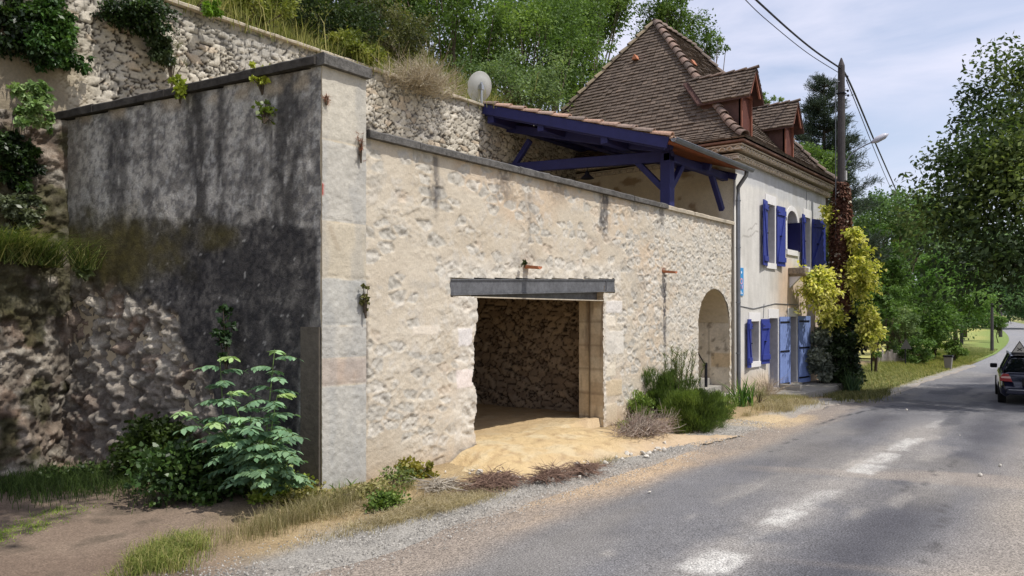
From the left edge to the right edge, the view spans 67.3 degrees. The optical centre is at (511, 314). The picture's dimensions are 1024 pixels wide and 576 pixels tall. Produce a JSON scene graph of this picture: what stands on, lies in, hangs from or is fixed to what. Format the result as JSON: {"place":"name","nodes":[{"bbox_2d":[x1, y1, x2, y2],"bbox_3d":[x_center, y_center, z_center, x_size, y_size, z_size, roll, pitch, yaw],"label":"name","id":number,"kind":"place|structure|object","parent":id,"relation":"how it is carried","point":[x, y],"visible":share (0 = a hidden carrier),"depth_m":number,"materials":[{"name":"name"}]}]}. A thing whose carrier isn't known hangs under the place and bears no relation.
{"place":"outdoors","nodes":[
{"label":"outdoors","id":0,"kind":"place"},
{"bbox_2d":[0,109,73,478],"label":"rock face","id":1,"kind":"object","parent":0,"point":[36,335],"visible":0.66,"depth_m":10.69},
{"bbox_2d":[0,128,47,193],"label":"hanging creeper","id":2,"kind":"object","parent":1,"relation":"on","point":[17,154],"visible":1,"depth_m":10.58,"materials":[{"name":"green plant"}]},
{"bbox_2d":[0,190,49,235],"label":"hanging creeper","id":3,"kind":"object","parent":1,"relation":"attached to","point":[19,211],"visible":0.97,"depth_m":10.41,"materials":[{"name":"green plant"}]},
{"bbox_2d":[6,79,57,135],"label":"hanging creeper","id":4,"kind":"object","parent":1,"relation":"hanging from","point":[36,98],"visible":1,"depth_m":10.53,"materials":[{"name":"green plant"}]},
{"bbox_2d":[0,220,120,271],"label":"grass","id":5,"kind":"structure","parent":1,"relation":"on","point":[18,248],"depth_m":10.39,"materials":[{"name":"green plant"}]},
{"bbox_2d":[0,502,105,544],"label":"grass","id":6,"kind":"structure","parent":0,"point":[13,526],"depth_m":7.86,"materials":[{"name":"plant"}]},
{"bbox_2d":[93,520,228,575],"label":"grass","id":7,"kind":"structure","parent":0,"point":[163,552],"depth_m":6.73,"materials":[{"name":"green plant"}]},
{"bbox_2d":[185,476,402,555],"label":"grass","id":8,"kind":"structure","parent":0,"point":[272,521],"depth_m":7.93,"materials":[{"name":"beige plant"}]},
{"bbox_2d":[282,482,424,531],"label":"dry grass","id":9,"kind":"structure","parent":0,"point":[343,511],"depth_m":8.37,"materials":[{"name":"beige plant"}]},
{"bbox_2d":[0,361,975,575],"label":"verge","id":10,"kind":"structure","parent":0,"point":[89,541],"depth_m":7.79,"materials":[{"name":"grey gravel"}]},
{"bbox_2d":[36,460,113,479],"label":"weed","id":11,"kind":"object","parent":10,"relation":"on","point":[54,468],"visible":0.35,"depth_m":10.02,"materials":[{"name":"green plant"}]},
{"bbox_2d":[0,455,220,514],"bbox_3d":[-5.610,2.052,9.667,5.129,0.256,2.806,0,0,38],"label":"grass","id":12,"kind":"structure","parent":10,"relation":"on","point":[83,481],"depth_m":9.33,"materials":[{"name":"green plant"}]},
{"bbox_2d":[100,411,198,481],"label":"undergrowth","id":13,"kind":"object","parent":10,"relation":"on","point":[145,430],"visible":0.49,"depth_m":9.99,"materials":[{"name":"green plant"}]},
{"bbox_2d":[145,476,213,508],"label":"weed","id":14,"kind":"object","parent":10,"relation":"on","point":[153,504],"visible":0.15,"depth_m":8.70,"materials":[{"name":"green plant"}]},
{"bbox_2d":[119,432,290,507],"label":"undergrowth","id":15,"kind":"object","parent":10,"relation":"on","point":[178,465],"visible":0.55,"depth_m":8.71,"materials":[{"name":"green plant"}]},
{"bbox_2d":[170,349,308,496],"bbox_3d":[-3.014,1.279,8.701,1.648,1.757,1.251,0,0,38],"label":"sapling","id":16,"kind":"object","parent":10,"relation":"on","point":[255,434],"visible":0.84,"depth_m":8.59,"materials":[{"name":"green plant"}]},
{"bbox_2d":[212,442,315,495],"bbox_3d":[-2.647,1.751,8.463,1.004,0.814,1.218,0,0,13],"label":"sapling","id":17,"kind":"object","parent":10,"relation":"on","point":[296,479],"visible":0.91,"depth_m":8.27,"materials":[{"name":"green plant"}]},
{"bbox_2d":[246,464,317,504],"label":"undergrowth","id":18,"kind":"object","parent":10,"relation":"on","point":[256,498],"visible":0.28,"depth_m":8.75,"materials":[{"name":"green plant"}]},
{"bbox_2d":[270,480,332,509],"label":"weed","id":19,"kind":"object","parent":10,"relation":"on","point":[293,494],"visible":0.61,"depth_m":8.63,"materials":[{"name":"green plant"}]},
{"bbox_2d":[329,478,391,500],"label":"weed","id":20,"kind":"object","parent":10,"relation":"on","point":[379,486],"visible":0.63,"depth_m":9.00,"materials":[{"name":"green plant"}]},
{"bbox_2d":[241,475,530,562],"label":"dry grass","id":21,"kind":"structure","parent":10,"relation":"on","point":[423,500],"depth_m":8.24,"materials":[{"name":"beige plant"}]},
{"bbox_2d":[363,485,411,512],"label":"weed","id":22,"kind":"object","parent":10,"relation":"on","point":[391,498],"visible":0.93,"depth_m":8.56,"materials":[{"name":"green plant"}]},
{"bbox_2d":[375,463,424,488],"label":"weed","id":23,"kind":"object","parent":10,"relation":"on","point":[397,478],"visible":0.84,"depth_m":9.51,"materials":[{"name":"green plant"}]},
{"bbox_2d":[392,455,439,480],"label":"weed","id":24,"kind":"object","parent":10,"relation":"on","point":[417,465],"visible":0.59,"depth_m":10.04,"materials":[{"name":"green plant"}]},
{"bbox_2d":[329,485,519,531],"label":"dry grass","id":25,"kind":"structure","parent":10,"relation":"on","point":[459,501],"depth_m":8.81,"materials":[{"name":"beige plant"}]},
{"bbox_2d":[519,458,585,486],"bbox_3d":[0.536,2.045,10.039,0.792,0.369,1.174,0,0,38],"label":"twig heap","id":26,"kind":"object","parent":10,"relation":"on","point":[557,473],"visible":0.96,"depth_m":9.98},
{"bbox_2d":[565,458,612,479],"bbox_3d":[0.991,2.117,10.453,0.768,0.328,1.122,0,0,38],"label":"twig heap","id":27,"kind":"object","parent":10,"relation":"on","point":[586,467],"visible":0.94,"depth_m":10.39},
{"bbox_2d":[597,399,684,439],"bbox_3d":[2.264,1.839,13.143,1.338,0.760,1.944,0,0,38],"label":"dry bush","id":28,"kind":"object","parent":10,"relation":"on","point":[637,425],"visible":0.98,"depth_m":12.96,"materials":[{"name":"brown plant"}]},
{"bbox_2d":[626,390,656,419],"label":"mixed shrub","id":29,"kind":"object","parent":10,"relation":"on","point":[641,398],"visible":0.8,"depth_m":15.26,"materials":[{"name":"green plant"}]},
{"bbox_2d":[641,365,693,417],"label":"shrub","id":30,"kind":"object","parent":10,"relation":"on","point":[658,391],"visible":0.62,"depth_m":15.90,"materials":[{"name":"green plant"}]},
{"bbox_2d":[626,0,717,48],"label":"broadleaf tree","id":31,"kind":"object","parent":10,"relation":"on","point":[662,12],"visible":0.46,"depth_m":33.46,"materials":[{"name":"green plant"}]},
{"bbox_2d":[661,344,704,416],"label":"broom plant","id":32,"kind":"object","parent":10,"relation":"on","point":[677,366],"visible":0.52,"depth_m":16.46,"materials":[{"name":"green plant"}]},
{"bbox_2d":[657,374,732,433],"bbox_3d":[3.445,1.739,14.547,1.425,1.252,1.753,0,0,11],"label":"rosemary bush","id":33,"kind":"object","parent":10,"relation":"on","point":[701,409],"visible":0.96,"depth_m":14.14,"materials":[{"name":"green plant"}]},
{"bbox_2d":[684,24,730,69],"bbox_3d":[8.448,-5.283,34.070,2.388,15.357,2.081,0,0,18],"label":"broadleaf tree","id":34,"kind":"object","parent":10,"relation":"on","point":[710,50],"visible":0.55,"depth_m":33.66,"materials":[{"name":"green plant"}]},
{"bbox_2d":[720,377,762,406],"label":"iris clump","id":35,"kind":"object","parent":10,"relation":"on","point":[745,396],"visible":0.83,"depth_m":18.15,"materials":[{"name":"green plant"}]},
{"bbox_2d":[753,367,793,395],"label":"dry bush","id":36,"kind":"object","parent":10,"relation":"on","point":[769,388],"visible":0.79,"depth_m":20.57,"materials":[{"name":"beige plant"}]},
{"bbox_2d":[800,141,852,205],"bbox_3d":[13.326,-2.450,34.010,3.071,10.505,3.688,0,0,38],"label":"broadleaf tree","id":37,"kind":"object","parent":10,"relation":"on","point":[828,164],"visible":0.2,"depth_m":33.26,"materials":[{"name":"green plant"}]},
{"bbox_2d":[794,71,904,267],"bbox_3d":[15.302,-5.007,38.164,6.068,14.414,6.049,0,0,-18],"label":"pine tree","id":38,"kind":"object","parent":10,"relation":"on","point":[818,108],"visible":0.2,"depth_m":37.44,"materials":[{"name":"green plant"}]},
{"bbox_2d":[834,370,866,391],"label":"yucca clump","id":39,"kind":"object","parent":10,"relation":"on","point":[852,385],"visible":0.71,"depth_m":23.06,"materials":[{"name":"green plant"}]},
{"bbox_2d":[815,385,900,402],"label":"grass","id":40,"kind":"structure","parent":10,"relation":"on","point":[864,394],"depth_m":21.54,"materials":[{"name":"plant"}]},
{"bbox_2d":[450,404,742,480],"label":"sand floor","id":41,"kind":"structure","parent":0,"point":[519,439],"depth_m":12.39,"materials":[{"name":"beige sand"}]},
{"bbox_2d":[306,321,1023,575],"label":"road","id":42,"kind":"structure","parent":0,"point":[909,492],"depth_m":8.69,"materials":[{"name":"grey asphalt"}]},
{"bbox_2d":[122,419,793,575],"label":"gravel","id":43,"kind":"structure","parent":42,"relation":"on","point":[497,509],"depth_m":8.28,"materials":[{"name":"gravel"},{"name":"grey gravel"}]},
{"bbox_2d":[990,350,1023,402],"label":"parked car","id":44,"kind":"object","parent":42,"relation":"on","point":[1009,377],"visible":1,"depth_m":21.23,"materials":[{"name":"blue paint"}]},
{"bbox_2d":[334,0,1023,311],"label":"sky","id":45,"kind":"structure","parent":0,"point":[902,59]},
{"bbox_2d":[738,394,828,417],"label":"dry grass","id":46,"kind":"structure","parent":0,"point":[783,405],"depth_m":17.89,"materials":[{"name":"beige plant"}]},
{"bbox_2d":[770,380,843,397],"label":"pavement","id":47,"kind":"structure","parent":0,"point":[813,388],"depth_m":22.31,"materials":[{"name":"concrete"}]},
{"bbox_2d":[835,58,888,302],"bbox_3d":[11.004,-2.775,24.285,1.582,10.750,0.398,0,0,13],"label":"utility pole","id":48,"kind":"object","parent":47,"relation":"on","point":[841,161],"visible":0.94,"depth_m":24.33,"materials":[{"name":"metal"}]},
{"bbox_2d":[755,0,840,68],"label":"overhead cable","id":49,"kind":"object","parent":48,"relation":"attached to","point":[784,25],"visible":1,"depth_m":20.66,"materials":[{"name":"black rubber"}]},
{"bbox_2d":[818,203,839,232],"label":"golden creeper","id":50,"kind":"object","parent":48,"relation":"attached to","point":[827,211],"visible":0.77,"depth_m":24.46,"materials":[{"name":"yellow plant"}]},
{"bbox_2d":[828,182,861,389],"bbox_3d":[10.466,-0.862,24.423,1.203,6.750,1.117,0,0,-23],"label":"pole ivy","id":51,"kind":"object","parent":48,"relation":"attached to","point":[836,250],"visible":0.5,"depth_m":24.20,"materials":[{"name":"red plant"}]},
{"bbox_2d":[818,304,849,336],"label":"golden creeper","id":52,"kind":"object","parent":51,"relation":"attached to","point":[838,319],"visible":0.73,"depth_m":23.85,"materials":[{"name":"yellow plant"}]},
{"bbox_2d":[823,311,868,388],"bbox_3d":[10.482,1.192,24.143,1.398,2.630,1.903,0,0,38],"label":"dark ivy","id":53,"kind":"object","parent":48,"relation":"attached to","point":[845,342],"visible":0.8,"depth_m":23.78,"materials":[{"name":"green plant"}]},
{"bbox_2d":[840,226,868,251],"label":"golden creeper","id":54,"kind":"object","parent":48,"relation":"attached to","point":[855,236],"visible":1,"depth_m":23.86,"materials":[{"name":"yellow plant"}]},
{"bbox_2d":[836,242,886,310],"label":"golden creeper","id":55,"kind":"object","parent":48,"relation":"attached to","point":[861,282],"visible":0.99,"depth_m":23.79,"materials":[{"name":"yellow plant"}]},
{"bbox_2d":[849,301,888,355],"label":"golden creeper","id":56,"kind":"object","parent":48,"relation":"attached to","point":[867,330],"visible":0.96,"depth_m":23.71,"materials":[{"name":"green plant"}]},
{"bbox_2d":[860,345,997,389],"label":"grass","id":57,"kind":"structure","parent":0,"point":[888,369],"depth_m":33.76,"materials":[{"name":"green plant"}]},
{"bbox_2d":[858,323,1008,361],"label":"meadow","id":58,"kind":"structure","parent":0,"point":[982,339],"depth_m":77.94,"materials":[{"name":"grass"}]},
{"bbox_2d":[882,250,972,354],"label":"broadleaf tree","id":59,"kind":"object","parent":58,"relation":"on","point":[928,271],"visible":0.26,"depth_m":48.97,"materials":[{"name":"green plant"}]},
{"bbox_2d":[915,262,1005,342],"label":"broadleaf tree","id":60,"kind":"object","parent":58,"relation":"on","point":[983,309],"visible":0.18,"depth_m":66.25,"materials":[{"name":"green plant"}]},
{"bbox_2d":[859,315,1023,360],"bbox_3d":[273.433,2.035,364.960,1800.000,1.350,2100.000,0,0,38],"label":"ground","id":61,"kind":"structure","parent":0,"point":[869,359],"depth_m":155.57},
{"bbox_2d":[54,52,735,490],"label":"terrace building","id":62,"kind":"structure","parent":61,"relation":"on","point":[294,228],"depth_m":10.66,"materials":[{"name":"stone"}]},
{"bbox_2d":[167,74,187,103],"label":"wall plant","id":63,"kind":"object","parent":62,"relation":"attached to","point":[180,86],"depth_m":10.12,"materials":[{"name":"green plant"}]},
{"bbox_2d":[208,304,237,374],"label":"wall plant","id":64,"kind":"object","parent":62,"relation":"attached to","point":[223,335],"depth_m":9.71,"materials":[{"name":"green plant"}]},
{"bbox_2d":[248,61,270,94],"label":"wall plant","id":65,"kind":"object","parent":62,"relation":"attached to","point":[261,81],"depth_m":9.68,"materials":[{"name":"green plant"}]},
{"bbox_2d":[251,99,277,124],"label":"wall plant","id":66,"kind":"object","parent":62,"relation":"attached to","point":[265,112],"depth_m":9.59,"materials":[{"name":"green plant"}]},
{"bbox_2d":[0,0,575,180],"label":"retaining wall","id":67,"kind":"structure","parent":62,"relation":"on","point":[122,65],"depth_m":13.47,"materials":[{"name":"stone"}]},
{"bbox_2d":[0,0,78,68],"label":"hanging creeper","id":68,"kind":"object","parent":67,"relation":"attached to","point":[13,21],"visible":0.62,"depth_m":10.80,"materials":[{"name":"green plant"}]},
{"bbox_2d":[16,0,95,75],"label":"hanging creeper","id":69,"kind":"object","parent":67,"relation":"attached to","point":[52,33],"visible":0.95,"depth_m":11.05,"materials":[{"name":"green plant"}]},
{"bbox_2d":[89,0,182,40],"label":"hanging creeper","id":70,"kind":"object","parent":67,"relation":"attached to","point":[144,18],"visible":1,"depth_m":11.92,"materials":[{"name":"green plant"}]},
{"bbox_2d":[142,27,177,67],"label":"hanging creeper","id":71,"kind":"object","parent":67,"relation":"attached to","point":[161,51],"visible":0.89,"depth_m":12.35,"materials":[{"name":"green plant"}]},
{"bbox_2d":[197,0,223,17],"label":"hanging creeper","id":72,"kind":"object","parent":67,"relation":"attached to","point":[208,10],"visible":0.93,"depth_m":12.97,"materials":[{"name":"green plant"}]},
{"bbox_2d":[467,71,491,106],"bbox_3d":[-0.793,-5.601,19.227,0.354,0.882,0.676,0,0,38],"label":"satellite dish","id":73,"kind":"object","parent":67,"relation":"on","point":[477,79],"visible":0.89,"depth_m":19.11,"materials":[{"name":"white metal"}]},
{"bbox_2d":[482,101,754,210],"bbox_3d":[2.678,-3.844,19.273,5.332,2.928,4.558,0,0,38],"label":"timber shelter","id":74,"kind":"object","parent":62,"relation":"on","point":[620,144],"visible":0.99,"depth_m":17.96,"materials":[{"name":"wood"}]},
{"bbox_2d":[403,470,473,497],"bbox_3d":[-0.812,2.092,9.449,0.964,0.284,0.914,0,0,-23],"label":"twig heap","id":75,"kind":"object","parent":61,"relation":"on","point":[439,484],"visible":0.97,"depth_m":9.39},
{"bbox_2d":[445,465,539,494],"bbox_3d":[-0.303,2.095,9.635,1.048,0.409,1.499,0,0,38],"label":"twig heap","id":76,"kind":"object","parent":61,"relation":"on","point":[489,479],"visible":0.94,"depth_m":9.56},
{"bbox_2d":[558,19,836,396],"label":"house","id":77,"kind":"structure","parent":61,"relation":"on","point":[658,75],"depth_m":21.99,"materials":[{"name":"paint"}]},
{"bbox_2d":[749,312,760,367],"bbox_3d":[6.412,0.675,20.925,0.450,1.470,0.840,0,0,38],"label":"window","id":78,"kind":"structure","parent":77,"relation":"in","point":[755,316],"depth_m":21.08,"materials":[{"name":"white glass"}]},
{"bbox_2d":[765,193,776,268],"bbox_3d":[7.178,-2.340,21.913,0.450,2.080,0.860,0,0,38],"label":"window","id":79,"kind":"structure","parent":77,"relation":"in","point":[771,200],"depth_m":22.09,"materials":[{"name":"white glass"}]},
{"bbox_2d":[768,309,778,387],"bbox_3d":[7.300,0.980,22.109,0.442,2.280,0.860,0,0,38],"label":"doorway","id":80,"kind":"structure","parent":77,"relation":"in","point":[773,314],"depth_m":22.30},
{"bbox_2d":[779,317,790,387],"bbox_3d":[8.011,1.120,22.565,0.045,2.120,0.718,0,0,43],"label":"door leaf","id":81,"kind":"structure","parent":77,"relation":"in","point":[784,322],"depth_m":22.53,"materials":[{"name":"blue wood"}]},
{"bbox_2d":[786,206,798,256],"bbox_3d":[8.334,-2.536,23.402,0.450,1.493,1.190,0,0,38],"label":"window","id":82,"kind":"structure","parent":77,"relation":"in","point":[791,211],"depth_m":23.44,"materials":[{"name":"white glass"}]},
{"bbox_2d":[788,308,797,382],"bbox_3d":[8.333,0.940,23.441,0.442,2.280,0.910,0,0,38],"label":"doorway","id":83,"kind":"structure","parent":77,"relation":"in","point":[794,317],"depth_m":23.65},
{"bbox_2d":[798,316,810,382],"bbox_3d":[9.103,1.070,23.942,0.045,2.060,0.818,0,0,45],"label":"door leaf","id":84,"kind":"structure","parent":77,"relation":"in","point":[804,322],"depth_m":23.86,"materials":[{"name":"blue wood"}]},
{"bbox_2d":[803,208,811,271],"bbox_3d":[9.231,-2.350,24.560,0.450,1.980,0.840,0,0,38],"label":"window","id":85,"kind":"structure","parent":77,"relation":"in","point":[807,213],"depth_m":24.72,"materials":[{"name":"white glass"}]},
{"bbox_2d":[793,260,845,326],"bbox_3d":[9.169,-0.639,22.884,1.663,2.013,1.706,0,0,-21],"label":"golden creeper","id":86,"kind":"object","parent":77,"relation":"attached to","point":[817,289],"visible":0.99,"depth_m":22.79,"materials":[{"name":"yellow plant"}]},
{"bbox_2d":[804,320,838,382],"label":"corner ivy","id":87,"kind":"object","parent":77,"relation":"attached to","point":[819,361],"visible":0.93,"depth_m":23.89,"materials":[{"name":"green plant"}]},
{"bbox_2d":[852,283,903,371],"bbox_3d":[14.477,0.785,31.032,2.323,4.247,2.361,0,0,38],"label":"roadside bush","id":88,"kind":"object","parent":61,"relation":"on","point":[885,300],"visible":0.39,"depth_m":30.63,"materials":[{"name":"green plant"}]},
{"bbox_2d":[856,221,915,361],"bbox_3d":[18.158,-0.826,37.950,3.666,7.488,3.342,0,0,8],"label":"broadleaf tree","id":89,"kind":"object","parent":61,"relation":"on","point":[894,274],"visible":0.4,"depth_m":37.18,"materials":[{"name":"green plant"}]},
{"bbox_2d":[852,184,944,350],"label":"broadleaf tree","id":90,"kind":"object","parent":61,"relation":"on","point":[875,214],"visible":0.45,"depth_m":42.45,"materials":[{"name":"green plant"}]},
{"bbox_2d":[883,305,922,354],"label":"roadside bush","id":91,"kind":"object","parent":61,"relation":"on","point":[906,320],"visible":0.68,"depth_m":39.53,"materials":[{"name":"green plant"}]},
{"bbox_2d":[896,335,937,363],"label":"roadside bush","id":92,"kind":"object","parent":61,"relation":"on","point":[927,354],"visible":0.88,"depth_m":37.70,"materials":[{"name":"green plant"}]},
{"bbox_2d":[880,282,980,353],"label":"roadside bush","id":93,"kind":"object","parent":61,"relation":"on","point":[937,321],"visible":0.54,"depth_m":41.75,"materials":[{"name":"green plant"}]},
{"bbox_2d":[886,32,1023,315],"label":"lime tree","id":94,"kind":"object","parent":61,"relation":"on","point":[997,155],"visible":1,"depth_m":18.82,"materials":[{"name":"green plant"}]},
{"bbox_2d":[942,338,970,360],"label":"roadside bush","id":95,"kind":"object","parent":61,"relation":"on","point":[952,347],"visible":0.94,"depth_m":41.79,"materials":[{"name":"green plant"}]},
{"bbox_2d":[929,306,1002,338],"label":"roadside bush","id":96,"kind":"object","parent":61,"relation":"on","point":[974,321],"visible":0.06,"depth_m":75.97,"materials":[{"name":"green plant"}]},
{"bbox_2d":[989,273,1023,322],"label":"broadleaf tree","id":97,"kind":"object","parent":61,"relation":"on","point":[1019,311],"visible":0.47,"depth_m":119.64,"materials":[{"name":"green plant"}]},
{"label":"hillside","id":98,"kind":"structure","parent":0,"visible":0},
{"bbox_2d":[224,0,301,28],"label":"bank bush","id":99,"kind":"object","parent":98,"relation":"on","point":[287,4],"visible":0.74,"depth_m":14.82,"materials":[{"name":"green plant"}]},
{"bbox_2d":[244,0,389,47],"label":"bank bush","id":100,"kind":"object","parent":98,"relation":"on","point":[350,15],"visible":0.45,"depth_m":17.03,"materials":[{"name":"green plant"}]},
{"bbox_2d":[320,25,388,65],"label":"bank bush","id":101,"kind":"object","parent":98,"relation":"on","point":[361,48],"visible":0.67,"depth_m":15.99,"materials":[{"name":"green plant"}]},
{"bbox_2d":[165,0,605,125],"bbox_3d":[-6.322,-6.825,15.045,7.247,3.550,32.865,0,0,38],"label":"grass","id":102,"kind":"structure","parent":98,"relation":"on","point":[274,29],"depth_m":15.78,"materials":[{"name":"green plant"}]},
{"bbox_2d":[338,0,436,65],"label":"bank bush","id":103,"kind":"object","parent":98,"relation":"on","point":[404,32],"visible":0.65,"depth_m":19.35,"materials":[{"name":"green plant"}]},
{"bbox_2d":[370,38,469,103],"bbox_3d":[-1.942,-5.324,16.954,1.908,1.138,3.328,0,0,38],"label":"dry bush","id":104,"kind":"object","parent":98,"relation":"on","point":[419,82],"visible":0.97,"depth_m":16.75,"materials":[{"name":"beige plant"}]},
{"bbox_2d":[443,45,574,111],"bbox_3d":[0.084,-6.893,23.359,4.088,2.103,3.497,0,0,14],"label":"bank bush","id":105,"kind":"object","parent":98,"relation":"on","point":[507,78],"visible":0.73,"depth_m":22.82,"materials":[{"name":"green plant"}]},
{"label":"slope","id":106,"kind":"structure","parent":0,"visible":0},
{"bbox_2d":[364,0,512,79],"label":"broadleaf tree","id":107,"kind":"object","parent":106,"relation":"on","point":[463,20],"visible":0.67,"depth_m":25.25,"materials":[{"name":"green plant"}]},
{"bbox_2d":[459,0,600,111],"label":"broadleaf tree","id":108,"kind":"object","parent":106,"relation":"on","point":[524,19],"visible":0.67,"depth_m":26.16,"materials":[{"name":"green plant"}]},
{"bbox_2d":[428,0,636,106],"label":"broadleaf tree","id":109,"kind":"object","parent":106,"relation":"on","point":[527,52],"visible":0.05,"depth_m":38.41,"materials":[{"name":"green plant"}]},
{"bbox_2d":[531,0,617,103],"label":"broadleaf tree","id":110,"kind":"object","parent":106,"relation":"on","point":[595,69],"visible":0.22,"depth_m":29.05,"materials":[{"name":"green plant"}]},
{"bbox_2d":[526,0,643,112],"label":"broadleaf tree","id":111,"kind":"object","parent":106,"relation":"on","point":[613,10],"visible":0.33,"depth_m":32.63,"materials":[{"name":"green plant"}]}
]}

